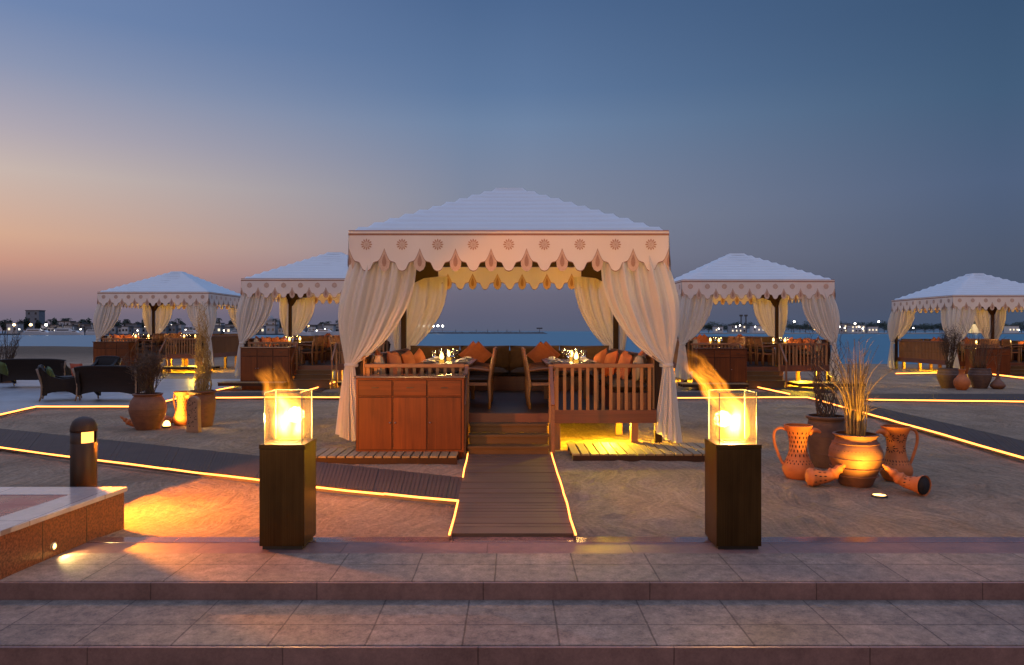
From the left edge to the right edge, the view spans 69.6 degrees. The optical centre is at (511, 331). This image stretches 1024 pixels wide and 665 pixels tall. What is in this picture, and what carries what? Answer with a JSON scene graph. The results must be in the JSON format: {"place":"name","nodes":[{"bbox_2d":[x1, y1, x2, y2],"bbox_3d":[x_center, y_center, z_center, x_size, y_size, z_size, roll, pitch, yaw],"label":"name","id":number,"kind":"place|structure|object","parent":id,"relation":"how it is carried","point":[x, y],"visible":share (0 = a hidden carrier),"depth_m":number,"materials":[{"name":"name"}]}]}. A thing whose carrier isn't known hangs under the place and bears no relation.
{"place":"outdoors","nodes":[
{"label":"outdoors","id":0,"kind":"place"},
{"bbox_2d":[6,323,23,333],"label":"shore house","id":1,"kind":"structure","parent":0,"point":[11,328],"depth_m":470.00,"materials":[{"name":"white paint"}]},
{"bbox_2d":[25,310,45,328],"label":"shore house","id":2,"kind":"structure","parent":0,"point":[33,316],"depth_m":520.00,"materials":[{"name":"grey paint"}]},
{"bbox_2d":[0,379,239,416],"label":"terrace pavement","id":3,"kind":"structure","parent":0,"point":[21,394],"depth_m":20.38,"materials":[{"name":"stone"}]},
{"bbox_2d":[0,328,25,382],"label":"potted plant","id":4,"kind":"object","parent":3,"relation":"on","point":[13,355],"visible":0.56,"depth_m":25.48,"materials":[{"name":"plant"}]},
{"bbox_2d":[0,358,71,385],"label":"wicker sofa","id":5,"kind":"object","parent":3,"relation":"on","point":[21,369],"visible":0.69,"depth_m":23.07,"materials":[{"name":"wicker"}]},
{"bbox_2d":[36,365,81,401],"bbox_3d":[-11.654,1.314,18.965,0.977,0.919,0.923,0,0,-28],"label":"wicker armchair","id":6,"kind":"object","parent":3,"relation":"on","point":[49,384],"visible":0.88,"depth_m":18.58,"materials":[{"name":"wicker"}]},
{"bbox_2d":[92,356,121,364],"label":"wicker armchair","id":7,"kind":"object","parent":3,"relation":"on","point":[107,360],"visible":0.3,"depth_m":25.52,"materials":[{"name":"wicker"}]},
{"bbox_2d":[71,365,153,400],"bbox_3d":[-10.169,1.314,18.861,1.717,0.919,0.977,0,0,4],"label":"wicker sofa","id":8,"kind":"object","parent":3,"relation":"on","point":[97,380],"visible":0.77,"depth_m":18.48,"materials":[{"name":"wicker"}]},
{"bbox_2d":[0,429,461,499],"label":"diagonal boardwalk path","id":9,"kind":"structure","parent":0,"point":[351,477],"depth_m":9.79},
{"bbox_2d":[0,447,456,504],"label":"rope light","id":10,"kind":"object","parent":9,"relation":"on","point":[327,489],"visible":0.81,"depth_m":8.89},
{"bbox_2d":[265,324,277,333],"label":"shore house","id":11,"kind":"structure","parent":0,"point":[271,328],"depth_m":463.63,"materials":[{"name":"white paint"}]},
{"bbox_2d":[428,332,546,333],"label":"breakwater rock terrain","id":12,"kind":"structure","parent":0,"point":[487,333],"depth_m":651.53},
{"bbox_2d":[215,392,805,399],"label":"cross boardwalk path","id":13,"kind":"structure","parent":0,"point":[337,394],"depth_m":20.76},
{"bbox_2d":[0,346,1023,536],"bbox_3d":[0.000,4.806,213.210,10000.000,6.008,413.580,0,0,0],"label":"sand ground","id":14,"kind":"structure","parent":0,"point":[976,492],"depth_m":9.19,"materials":[{"name":"sand"}]},
{"bbox_2d":[0,487,127,578],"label":"raised platform","id":15,"kind":"structure","parent":14,"relation":"on","point":[36,523],"depth_m":6.11,"materials":[{"name":"brown stone"}]},
{"bbox_2d":[0,406,128,416],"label":"rope light","id":16,"kind":"object","parent":14,"relation":"on","point":[19,410],"visible":0.91,"depth_m":17.21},
{"bbox_2d":[69,416,97,486],"bbox_3d":[-4.190,1.346,7.200,0.240,1.028,0.240,0,0,0],"label":"bollard light","id":17,"kind":"object","parent":14,"relation":"on","point":[83,449],"visible":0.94,"depth_m":7.11,"materials":[{"name":"brown metal"}]},
{"bbox_2d":[93,341,134,365],"bbox_3d":[-17.415,1.185,32.199,1.590,1.471,0.562,0,0,0],"label":"sideboard","id":18,"kind":"object","parent":14,"relation":"on","point":[112,348],"visible":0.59,"depth_m":31.95,"materials":[{"name":"red wood"}]},
{"bbox_2d":[118,341,173,430],"bbox_3d":[-6.777,0.993,13.762,0.858,1.694,0.879,0,0,19],"label":"potted plant","id":19,"kind":"object","parent":14,"relation":"on","point":[147,409],"visible":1,"depth_m":13.59,"materials":[{"name":"brown ceramic"}]},
{"bbox_2d":[92,271,244,365],"bbox_3d":[-15.991,-0.465,35.313,5.421,4.769,5.381,0,0,0],"label":"canopy tent","id":20,"kind":"object","parent":14,"relation":"on","point":[159,298],"visible":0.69,"depth_m":32.94,"materials":[{"name":"white fabric"}]},
{"bbox_2d":[102,335,238,372],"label":"dining deck","id":21,"kind":"structure","parent":14,"relation":"on","point":[225,346],"depth_m":32.84,"materials":[{"name":"brown wood"}]},
{"bbox_2d":[141,333,158,353],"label":"dining armchair","id":22,"kind":"object","parent":21,"relation":"on","point":[154,339],"visible":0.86,"depth_m":33.40,"materials":[{"name":"brown wood"}]},
{"bbox_2d":[157,334,237,351],"bbox_3d":[-16.000,0.595,37.271,4.360,0.946,0.663,0,0,0],"label":"banquette","id":23,"kind":"object","parent":21,"relation":"on","point":[190,336],"visible":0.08,"depth_m":37.42,"materials":[{"name":"wood"}]},
{"bbox_2d":[173,390,188,425],"bbox_3d":[-6.450,1.507,14.408,0.396,0.667,0.437,0,0,-18],"label":"pierced jug","id":24,"kind":"object","parent":14,"relation":"on","point":[180,415],"visible":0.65,"depth_m":14.28,"materials":[{"name":"orange ceramic"}]},
{"bbox_2d":[163,366,219,368],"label":"slatted platform","id":25,"kind":"structure","parent":14,"relation":"on","point":[181,367],"depth_m":31.76,"materials":[{"name":"brown wood"}]},
{"bbox_2d":[186,396,201,432],"bbox_3d":[-5.769,1.510,13.348,0.229,0.660,0.144,0,0,0],"label":"pierced lantern","id":26,"kind":"object","parent":14,"relation":"on","point":[193,425],"visible":1,"depth_m":13.28,"materials":[{"name":"stone"}]},
{"bbox_2d":[187,302,216,427],"bbox_3d":[-5.964,0.630,14.154,0.542,2.421,0.523,0,0,24],"label":"potted plant","id":27,"kind":"object","parent":14,"relation":"on","point":[207,396],"visible":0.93,"depth_m":14.08,"materials":[{"name":"plant"}]},
{"bbox_2d":[217,381,286,385],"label":"slatted platform","id":28,"kind":"structure","parent":14,"relation":"on","point":[251,383],"depth_m":22.67,"materials":[{"name":"brown wood"}]},
{"bbox_2d":[239,346,294,389],"bbox_3d":[-7.735,1.224,23.299,1.590,1.471,0.562,0,0,0],"label":"sideboard","id":29,"kind":"object","parent":14,"relation":"on","point":[265,363],"visible":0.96,"depth_m":23.05,"materials":[{"name":"red wood"}]},
{"bbox_2d":[216,396,339,398],"bbox_3d":[-6.176,1.773,19.614,3.647,0.064,0.149,0,0,-3],"label":"rope light","id":30,"kind":"object","parent":14,"relation":"on","point":[293,397],"visible":0.79,"depth_m":19.63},
{"bbox_2d":[247,337,387,389],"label":"dining deck","id":31,"kind":"structure","parent":14,"relation":"on","point":[314,375],"depth_m":23.78,"materials":[{"name":"brown wood"}]},
{"bbox_2d":[280,342,314,364],"bbox_3d":[-7.370,0.740,25.350,0.900,0.739,1.900,0,0,0],"label":"dining table","id":32,"kind":"object","parent":31,"relation":"on","point":[301,357],"visible":0.36,"depth_m":24.47,"materials":[{"name":"brown wood"}]},
{"bbox_2d":[298,335,318,364],"bbox_3d":[-6.833,0.623,24.680,0.581,0.972,0.556,0,0,-2],"label":"dining armchair","id":33,"kind":"object","parent":31,"relation":"on","point":[315,341],"visible":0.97,"depth_m":24.48,"materials":[{"name":"brown wood"}]},
{"bbox_2d":[304,335,323,363],"bbox_3d":[-6.832,0.623,25.360,0.580,0.972,0.556,0,0,2],"label":"dining armchair","id":34,"kind":"object","parent":31,"relation":"on","point":[320,342],"visible":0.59,"depth_m":25.34,"materials":[{"name":"brown wood"}]},
{"bbox_2d":[294,335,338,359],"bbox_3d":[-6.320,0.635,28.371,4.360,0.946,0.663,0,0,0],"label":"banquette","id":35,"kind":"object","parent":31,"relation":"on","point":[309,339],"visible":0.11,"depth_m":28.11,"materials":[{"name":"wood"}]},
{"bbox_2d":[310,335,328,362],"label":"dining armchair","id":36,"kind":"object","parent":31,"relation":"on","point":[325,341],"visible":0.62,"depth_m":26.04,"materials":[{"name":"brown wood"}]},
{"bbox_2d":[234,252,416,377],"bbox_3d":[-6.311,-0.424,26.413,5.421,4.769,5.381,0,0,0],"label":"canopy tent","id":37,"kind":"object","parent":14,"relation":"on","point":[299,289],"visible":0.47,"depth_m":23.98,"materials":[{"name":"white fabric"}]},
{"bbox_2d":[316,448,458,463],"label":"slatted platform","id":38,"kind":"structure","parent":14,"relation":"on","point":[342,455],"depth_m":10.17,"materials":[{"name":"brown wood"}]},
{"bbox_2d":[354,374,466,458],"bbox_3d":[-1.465,1.375,10.799,1.590,1.471,0.562,0,0,0],"label":"sideboard","id":39,"kind":"object","parent":14,"relation":"on","point":[410,412],"visible":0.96,"depth_m":10.55,"materials":[{"name":"red wood"}]},
{"bbox_2d":[335,188,682,442],"bbox_3d":[-0.041,-0.275,13.913,5.421,4.769,5.381,0,0,0],"label":"canopy tent","id":40,"kind":"object","parent":14,"relation":"on","point":[406,271],"visible":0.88,"depth_m":11.42,"materials":[{"name":"white fabric"}]},
{"bbox_2d":[361,349,656,457],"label":"dining deck","id":41,"kind":"structure","parent":14,"relation":"on","point":[508,422],"depth_m":11.30,"materials":[{"name":"brown wood"}]},
{"bbox_2d":[370,350,427,373],"bbox_3d":[-1.973,0.825,13.510,0.606,0.866,4.060,0,0,0],"label":"banquette","id":42,"kind":"object","parent":41,"relation":"on","point":[385,358],"visible":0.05,"depth_m":12.25,"materials":[{"name":"brown fabric"}]},
{"bbox_2d":[371,355,385,373],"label":"throw pillow","id":43,"kind":"object","parent":42,"relation":"on","point":[378,359],"visible":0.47,"depth_m":11.44,"materials":[{"name":"beige fabric"}]},
{"bbox_2d":[387,352,402,373],"bbox_3d":[-1.890,0.565,11.900,0.170,0.440,0.440,-14,-12,10],"label":"throw pillow","id":44,"kind":"object","parent":42,"relation":"on","point":[392,358],"visible":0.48,"depth_m":11.74,"materials":[{"name":"orange fabric"}]},
{"bbox_2d":[401,350,416,373],"bbox_3d":[-1.770,0.565,12.650,0.170,0.440,0.440,-14,7,12],"label":"throw pillow","id":45,"kind":"object","parent":42,"relation":"on","point":[407,357],"visible":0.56,"depth_m":12.50,"materials":[{"name":"orange fabric"}]},
{"bbox_2d":[413,348,425,373],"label":"throw pillow","id":46,"kind":"object","parent":42,"relation":"on","point":[419,355],"visible":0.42,"depth_m":12.94,"materials":[{"name":"orange fabric"}]},
{"bbox_2d":[416,359,476,398],"bbox_3d":[-1.100,0.889,12.850,0.900,0.739,1.900,0,0,0],"label":"dining table","id":47,"kind":"object","parent":41,"relation":"on","point":[471,362],"visible":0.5,"depth_m":12.23,"materials":[{"name":"brown wood"}]},
{"bbox_2d":[462,348,495,408],"bbox_3d":[-0.563,0.773,12.181,0.581,0.972,0.556,0,0,-2],"label":"dining armchair","id":48,"kind":"object","parent":41,"relation":"on","point":[479,380],"visible":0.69,"depth_m":11.93,"materials":[{"name":"brown wood"}]},
{"bbox_2d":[469,347,496,401],"bbox_3d":[-0.562,0.773,12.860,0.580,0.972,0.556,0,0,2],"label":"dining armchair","id":49,"kind":"object","parent":41,"relation":"on","point":[485,374],"visible":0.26,"depth_m":13.08,"materials":[{"name":"brown wood"}]},
{"bbox_2d":[410,345,608,390],"bbox_3d":[-0.050,0.785,15.871,4.360,0.946,0.663,0,0,0],"label":"banquette","id":50,"kind":"object","parent":41,"relation":"on","point":[509,374],"visible":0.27,"depth_m":15.99,"materials":[{"name":"brown fabric"}]},
{"bbox_2d":[464,341,491,362],"bbox_3d":[-0.710,0.500,15.500,0.440,0.440,0.170,43,-14,14],"label":"throw pillow","id":51,"kind":"object","parent":50,"relation":"on","point":[479,351],"visible":0.85,"depth_m":15.44,"materials":[{"name":"orange fabric"}]},
{"bbox_2d":[527,341,554,362],"bbox_3d":[0.610,0.500,15.500,0.440,0.440,0.170,43,-14,14],"label":"throw pillow","id":52,"kind":"object","parent":50,"relation":"on","point":[539,351],"visible":0.78,"depth_m":15.44,"materials":[{"name":"orange fabric"}]},
{"bbox_2d":[521,347,547,397],"bbox_3d":[0.463,0.773,13.539,0.581,0.972,0.556,0,0,-2],"label":"dining armchair","id":53,"kind":"object","parent":41,"relation":"on","point":[532,372],"visible":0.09,"depth_m":13.76,"materials":[{"name":"brown wood"}]},
{"bbox_2d":[522,348,554,408],"bbox_3d":[0.463,0.773,12.180,0.581,0.972,0.556,0,0,-2],"label":"dining armchair","id":54,"kind":"object","parent":41,"relation":"on","point":[538,380],"visible":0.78,"depth_m":11.94,"materials":[{"name":"brown wood"}]},
{"bbox_2d":[541,359,601,408],"bbox_3d":[1.000,0.889,12.850,0.900,0.739,1.900,0,0,0],"label":"dining table","id":55,"kind":"object","parent":41,"relation":"on","point":[546,362],"visible":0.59,"depth_m":12.23,"materials":[{"name":"brown wood"}]},
{"bbox_2d":[589,350,647,409],"bbox_3d":[1.873,0.825,13.510,0.606,0.866,4.060,0,0,0],"label":"banquette","id":56,"kind":"object","parent":41,"relation":"on","point":[614,390],"visible":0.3,"depth_m":11.57,"materials":[{"name":"brown fabric"}]},
{"bbox_2d":[592,348,607,375],"bbox_3d":[1.562,0.565,13.050,0.170,0.440,0.440,15,-24,-16],"label":"throw pillow","id":57,"kind":"object","parent":56,"relation":"on","point":[600,356],"visible":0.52,"depth_m":12.93,"materials":[{"name":"orange fabric"}]},
{"bbox_2d":[604,350,618,376],"bbox_3d":[1.704,0.565,12.710,0.170,0.440,0.440,14,-13,-12],"label":"throw pillow","id":58,"kind":"object","parent":56,"relation":"on","point":[612,358],"visible":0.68,"depth_m":12.56,"materials":[{"name":"orange fabric"}]},
{"bbox_2d":[616,350,632,379],"bbox_3d":[1.827,0.565,11.960,0.170,0.440,0.440,14,8,-10],"label":"throw pillow","id":59,"kind":"object","parent":56,"relation":"on","point":[625,357],"visible":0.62,"depth_m":11.81,"materials":[{"name":"orange fabric"}]},
{"bbox_2d":[633,354,645,380],"bbox_3d":[2.010,0.580,11.620,0.170,0.420,0.420,9,4,25],"label":"throw pillow","id":60,"kind":"object","parent":56,"relation":"on","point":[638,359],"visible":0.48,"depth_m":11.45,"materials":[{"name":"beige fabric"}]},
{"bbox_2d":[86,537,1023,542],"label":"plaza kerb","id":61,"kind":"structure","parent":14,"relation":"on","point":[566,540],"depth_m":6.36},
{"bbox_2d":[567,443,704,461],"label":"slatted platform","id":62,"kind":"structure","parent":14,"relation":"on","point":[690,452],"depth_m":10.55,"materials":[{"name":"brown wood"}]},
{"bbox_2d":[677,382,748,386],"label":"slatted platform","id":63,"kind":"structure","parent":14,"relation":"on","point":[687,384],"depth_m":22.67,"materials":[{"name":"brown wood"}]},
{"bbox_2d":[693,348,747,389],"bbox_3d":[6.585,1.264,23.299,1.590,1.471,0.562,0,0,0],"label":"sideboard","id":64,"kind":"object","parent":14,"relation":"on","point":[720,365],"visible":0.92,"depth_m":23.05,"materials":[{"name":"red wood"}]},
{"bbox_2d":[673,338,829,388],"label":"dining deck","id":65,"kind":"structure","parent":14,"relation":"on","point":[767,380],"depth_m":23.80,"materials":[{"name":"brown wood"}]},
{"bbox_2d":[677,336,773,360],"bbox_3d":[8.000,0.675,28.371,4.360,0.946,0.663,0,0,0],"label":"banquette","id":66,"kind":"object","parent":65,"relation":"on","point":[764,339],"visible":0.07,"depth_m":28.51,"materials":[{"name":"wood"}]},
{"bbox_2d":[749,336,768,364],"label":"dining armchair","id":67,"kind":"object","parent":65,"relation":"on","point":[751,340],"visible":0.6,"depth_m":25.27,"materials":[{"name":"brown wood"}]},
{"bbox_2d":[755,336,776,365],"bbox_3d":[8.513,0.663,24.680,0.581,0.972,0.556,0,0,-2],"label":"dining armchair","id":68,"kind":"object","parent":65,"relation":"on","point":[758,341],"visible":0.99,"depth_m":24.48,"materials":[{"name":"brown wood"}]},
{"bbox_2d":[754,343,795,365],"bbox_3d":[9.050,0.779,25.350,0.900,0.739,1.900,0,0,0],"label":"dining table","id":69,"kind":"object","parent":65,"relation":"on","point":[772,357],"visible":0.53,"depth_m":24.52,"materials":[{"name":"brown wood"}]},
{"bbox_2d":[765,339,824,364],"bbox_3d":[9.923,0.715,26.010,0.606,0.866,4.060,0,0,0],"label":"banquette","id":70,"kind":"object","parent":65,"relation":"on","point":[766,356],"visible":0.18,"depth_m":25.33,"materials":[{"name":"wood"}]},
{"bbox_2d":[674,253,840,387],"bbox_3d":[8.009,-0.385,26.413,5.421,4.769,5.381,0,0,0],"label":"canopy tent","id":71,"kind":"object","parent":14,"relation":"on","point":[768,289],"visible":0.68,"depth_m":23.94,"materials":[{"name":"white fabric"}]},
{"bbox_2d":[772,423,820,479],"bbox_3d":[3.541,1.497,9.153,0.396,0.667,0.437,0,0,-36],"label":"pierced jug","id":72,"kind":"object","parent":14,"relation":"on","point":[797,463],"visible":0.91,"depth_m":9.05,"materials":[{"name":"orange ceramic"}]},
{"bbox_2d":[767,385,830,392],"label":"tent boardwalk path","id":73,"kind":"structure","parent":14,"relation":"on","point":[789,389],"depth_m":22.59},
{"bbox_2d":[804,464,845,486],"bbox_3d":[3.711,1.679,8.667,0.501,0.304,0.224,0,0,4],"label":"fallen clay horn","id":74,"kind":"object","parent":14,"relation":"on","point":[814,477],"visible":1,"depth_m":8.61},
{"bbox_2d":[799,323,852,468],"bbox_3d":[4.261,0.862,9.948,0.633,1.955,0.566,0,0,0],"label":"potted plant","id":75,"kind":"object","parent":14,"relation":"on","point":[826,423],"visible":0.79,"depth_m":9.83,"materials":[{"name":"ceramic"}]},
{"bbox_2d":[787,381,865,386],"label":"slatted platform","id":76,"kind":"structure","parent":14,"relation":"on","point":[802,383],"depth_m":22.86,"materials":[{"name":"brown wood"}]},
{"bbox_2d":[677,397,1023,460],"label":"rope light","id":77,"kind":"object","parent":14,"relation":"on","point":[1014,456],"visible":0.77,"depth_m":13.58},
{"bbox_2d":[818,335,894,487],"bbox_3d":[4.107,0.945,8.858,0.835,1.791,1.039,0,0,0],"label":"potted plant","id":78,"kind":"object","parent":14,"relation":"on","point":[855,448],"visible":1,"depth_m":8.69,"materials":[{"name":"brown ceramic"}]},
{"bbox_2d":[876,424,918,481],"bbox_3d":[4.738,1.497,9.052,0.437,0.667,0.396,0,0,34],"label":"pierced jug","id":79,"kind":"object","parent":14,"relation":"on","point":[895,436],"visible":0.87,"depth_m":8.96,"materials":[{"name":"orange ceramic"}]},
{"bbox_2d":[882,464,930,495],"bbox_3d":[4.472,1.683,8.354,0.234,0.311,0.443,0,0,-34],"label":"fallen clay horn","id":80,"kind":"object","parent":14,"relation":"on","point":[920,485],"visible":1,"depth_m":8.24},
{"bbox_2d":[868,399,1023,403],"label":"rope light","id":81,"kind":"object","parent":14,"relation":"on","point":[943,401],"visible":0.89,"depth_m":18.63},
{"bbox_2d":[932,324,965,387],"bbox_3d":[14.087,0.738,23.693,0.947,2.184,0.976,0,0,0],"label":"potted plant","id":82,"kind":"object","parent":14,"relation":"on","point":[947,375],"visible":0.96,"depth_m":23.57,"materials":[{"name":"ceramic"}]},
{"bbox_2d":[887,273,1023,368],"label":"canopy tent","id":83,"kind":"object","parent":14,"relation":"on","point":[976,297],"visible":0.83,"depth_m":32.28,"materials":[{"name":"white fabric"}]},
{"bbox_2d":[898,340,1023,375],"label":"dining deck","id":84,"kind":"structure","parent":14,"relation":"on","point":[932,354],"depth_m":33.03,"materials":[{"name":"brown wood"}]},
{"bbox_2d":[910,342,963,360],"bbox_3d":[19.077,0.875,33.010,0.606,0.866,4.060,0,0,0],"label":"banquette","id":85,"kind":"object","parent":84,"relation":"on","point":[959,355],"visible":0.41,"depth_m":31.93,"materials":[{"name":"wood"}]},
{"bbox_2d":[1001,339,1022,361],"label":"dining armchair","id":86,"kind":"object","parent":84,"relation":"on","point":[1012,349],"visible":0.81,"depth_m":31.48,"materials":[{"name":"brown wood"}]},
{"bbox_2d":[953,369,970,389],"bbox_3d":[13.999,1.508,22.900,0.472,0.644,0.472,0,0,0],"label":"round vase","id":87,"kind":"object","parent":14,"relation":"on","point":[961,381],"visible":1,"depth_m":22.77,"materials":[{"name":"orange ceramic"}]},
{"bbox_2d":[959,316,1006,388],"bbox_3d":[15.103,0.646,23.610,1.475,2.368,1.476,0,0,44],"label":"potted plant","id":88,"kind":"object","parent":14,"relation":"on","point":[979,377],"visible":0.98,"depth_m":23.57,"materials":[{"name":"ceramic"}]},
{"bbox_2d":[964,348,1010,374],"bbox_3d":[19.585,1.425,30.299,1.590,1.471,0.562,0,0,0],"label":"sideboard","id":89,"kind":"object","parent":14,"relation":"on","point":[1004,365],"visible":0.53,"depth_m":30.05,"materials":[{"name":"red wood"}]},
{"bbox_2d":[990,336,1005,388],"bbox_3d":[15.455,0.994,23.403,0.448,1.672,0.455,0,0,30],"label":"bottle vase","id":90,"kind":"object","parent":14,"relation":"on","point":[997,383],"visible":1,"depth_m":23.32,"materials":[{"name":"brown ceramic"}]},
{"bbox_2d":[0,600,1023,645],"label":"step pavement","id":91,"kind":"structure","parent":0,"point":[511,622],"depth_m":4.88,"materials":[{"name":"grey stone"}]},
{"bbox_2d":[0,553,1023,581],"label":"plaza paving","id":92,"kind":"structure","parent":0,"point":[535,567],"depth_m":5.64,"materials":[{"name":"grey stone"}]},
{"bbox_2d":[0,646,1023,664],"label":"step riser pavement","id":93,"kind":"structure","parent":0,"point":[511,655],"depth_m":4.51,"materials":[{"name":"red stone"}]},
{"bbox_2d":[0,582,1023,599],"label":"step riser pavement","id":94,"kind":"structure","parent":0,"point":[511,590],"depth_m":5.31,"materials":[{"name":"red stone"}]},
{"bbox_2d":[0,331,1023,363],"bbox_3d":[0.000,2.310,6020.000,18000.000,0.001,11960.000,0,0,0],"label":"sea water","id":95,"kind":"structure","parent":0,"point":[589,338],"depth_m":205.35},
{"bbox_2d":[20,323,52,334],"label":"moored boat","id":96,"kind":"object","parent":95,"relation":"on","point":[32,332],"visible":0.76,"depth_m":443.91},
{"bbox_2d":[49,325,83,334],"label":"moored boat","id":97,"kind":"object","parent":95,"relation":"on","point":[62,331],"visible":0.76,"depth_m":443.67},
{"bbox_2d":[312,327,339,334],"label":"moored boat","id":98,"kind":"object","parent":95,"relation":"on","point":[323,331],"visible":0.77,"depth_m":444.70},
{"bbox_2d":[0,0,1023,330],"label":"sky","id":99,"kind":"structure","parent":0,"point":[874,148],"materials":[{"name":"blue"}]},
{"bbox_2d":[452,454,572,536],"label":"boardwalk path","id":100,"kind":"structure","parent":0,"point":[510,495],"depth_m":7.79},
{"bbox_2d":[448,500,458,538],"bbox_3d":[-0.551,1.773,7.004,0.024,0.052,1.278,0,0,-1],"label":"rope light","id":101,"kind":"object","parent":100,"relation":"on","point":[452,524],"visible":0.98,"depth_m":6.78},
{"bbox_2d":[550,452,576,538],"bbox_3d":[0.561,1.773,8.508,0.029,0.053,4.290,0,0,0],"label":"rope light","id":102,"kind":"object","parent":100,"relation":"on","point":[568,512],"visible":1,"depth_m":7.61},
{"bbox_2d":[63,543,1023,552],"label":"plaza paving band","id":103,"kind":"object","parent":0,"point":[556,548],"visible":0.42,"depth_m":6.13,"materials":[{"name":"grey stone"}]},
{"bbox_2d":[259,389,315,548],"bbox_3d":[-2.002,0.915,6.275,0.573,1.787,0.378,0,0,0],"label":"fire lamp","id":104,"kind":"object","parent":103,"relation":"on","point":[287,493],"visible":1,"depth_m":6.09,"materials":[{"name":"wood"}]},
{"bbox_2d":[704,389,761,548],"bbox_3d":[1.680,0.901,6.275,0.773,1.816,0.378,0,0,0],"label":"fire lamp","id":105,"kind":"object","parent":103,"relation":"on","point":[732,493],"visible":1,"depth_m":6.09,"materials":[{"name":"wood"}]},
{"bbox_2d":[727,325,745,332],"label":"shore house","id":106,"kind":"structure","parent":0,"point":[737,329],"depth_m":700.00,"materials":[{"name":"white paint"}]},
{"bbox_2d":[846,325,864,332],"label":"shore house","id":107,"kind":"structure","parent":0,"point":[855,329],"depth_m":690.00,"materials":[{"name":"white paint"}]},
{"bbox_2d":[698,332,1023,333],"bbox_3d":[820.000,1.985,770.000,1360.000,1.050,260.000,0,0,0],"label":"beach shore","id":108,"kind":"structure","parent":0,"point":[844,333],"depth_m":645.85,"materials":[{"name":"soil"}]},
{"bbox_2d":[792,388,1023,457],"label":"boardwalk path","id":109,"kind":"structure","parent":0,"point":[1003,443],"depth_m":13.20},
{"bbox_2d":[864,394,1023,401],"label":"boardwalk path","id":110,"kind":"structure","parent":0,"point":[1008,397],"depth_m":20.08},
{"bbox_2d":[1004,326,1018,332],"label":"shore house","id":111,"kind":"structure","parent":0,"point":[1010,329],"depth_m":700.00,"materials":[{"name":"white paint"}]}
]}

